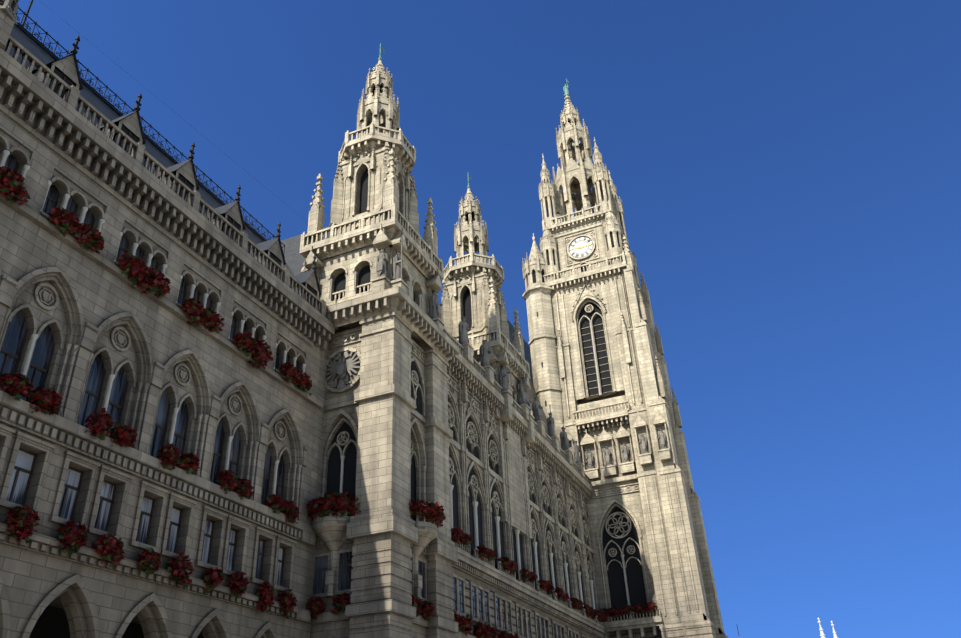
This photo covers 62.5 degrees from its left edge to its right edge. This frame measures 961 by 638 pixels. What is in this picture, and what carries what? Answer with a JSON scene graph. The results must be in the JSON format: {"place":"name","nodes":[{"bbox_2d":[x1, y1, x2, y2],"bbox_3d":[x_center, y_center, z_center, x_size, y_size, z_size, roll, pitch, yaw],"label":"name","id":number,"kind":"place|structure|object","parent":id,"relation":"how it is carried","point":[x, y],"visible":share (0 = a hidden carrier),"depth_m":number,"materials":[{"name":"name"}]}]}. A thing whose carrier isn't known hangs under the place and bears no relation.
{"place":"outdoors","nodes":[
{"label":"outdoors","id":0,"kind":"place"},
{"bbox_2d":[0,7,337,637],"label":"wing wall","id":1,"kind":"structure","parent":0,"point":[84,332],"depth_m":35.07,"materials":[{"name":"beige stone"}]},
{"bbox_2d":[0,0,18,24],"bbox_3d":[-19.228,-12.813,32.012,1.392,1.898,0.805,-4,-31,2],"label":"tower","id":2,"kind":"structure","parent":1,"relation":"on","point":[8,8],"depth_m":31.69,"materials":[{"name":"stone"}]},
{"bbox_2d":[0,166,311,618],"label":"flower plants","id":3,"kind":"object","parent":1,"relation":"on","point":[73,537],"visible":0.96,"depth_m":33.48,"materials":[{"name":"red plant"}]},
{"bbox_2d":[22,0,317,230],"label":"roof cable","id":4,"kind":"object","parent":1,"relation":"attached to","point":[28,10],"visible":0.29,"depth_m":42.15,"materials":[{"name":"metal"}]},
{"bbox_2d":[16,0,960,637],"label":"sky","id":5,"kind":"structure","parent":0,"point":[785,174],"materials":[{"name":"blue"}]},
{"label":"ground","id":6,"kind":"structure","parent":0,"visible":0},
{"bbox_2d":[299,43,459,637],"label":"tower","id":7,"kind":"structure","parent":6,"relation":"on","point":[382,557],"depth_m":48.71,"materials":[{"name":"stone"}]},
{"bbox_2d":[304,239,442,318],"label":"statues","id":8,"kind":"object","parent":7,"relation":"on","point":[435,305],"visible":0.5,"depth_m":51.84,"materials":[{"name":"stone"}]},
{"bbox_2d":[305,491,445,620],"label":"flower plants","id":9,"kind":"object","parent":7,"relation":"attached to","point":[325,504],"visible":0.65,"depth_m":43.38,"materials":[{"name":"plant"}]},
{"bbox_2d":[281,226,607,637],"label":"building facade","id":10,"kind":"structure","parent":6,"relation":"on","point":[556,550],"depth_m":62.58,"materials":[{"name":"beige stone"}]},
{"bbox_2d":[441,174,534,538],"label":"tower","id":11,"kind":"structure","parent":10,"relation":"on","point":[472,281],"depth_m":72.39,"materials":[{"name":"stone"}]},
{"bbox_2d":[490,356,531,413],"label":"statues","id":12,"kind":"object","parent":11,"relation":"on","point":[503,380],"visible":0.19,"depth_m":66.69,"materials":[{"name":"stone"}]},
{"bbox_2d":[458,316,587,469],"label":"statues","id":13,"kind":"object","parent":10,"relation":"on","point":[464,329],"visible":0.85,"depth_m":71.33,"materials":[{"name":"stone"}]},
{"bbox_2d":[451,526,606,637],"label":"flower plants","id":14,"kind":"object","parent":10,"relation":"on","point":[482,630],"visible":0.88,"depth_m":54.61,"materials":[{"name":"red plant"}]},
{"bbox_2d":[522,95,727,637],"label":"tower","id":15,"kind":"structure","parent":6,"relation":"on","point":[600,374],"depth_m":90.52,"materials":[{"name":"stone"}]},
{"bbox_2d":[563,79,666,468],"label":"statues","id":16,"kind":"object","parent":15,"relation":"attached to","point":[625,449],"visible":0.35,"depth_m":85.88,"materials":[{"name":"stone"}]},
{"bbox_2d":[597,602,657,618],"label":"flower plants","id":17,"kind":"object","parent":15,"relation":"on","point":[627,609],"visible":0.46,"depth_m":77.25,"materials":[{"name":"plant"}]},
{"bbox_2d":[818,618,837,637],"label":"spires","id":18,"kind":"object","parent":6,"relation":"on","point":[822,635],"visible":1,"depth_m":591.41,"materials":[{"name":"stone"}]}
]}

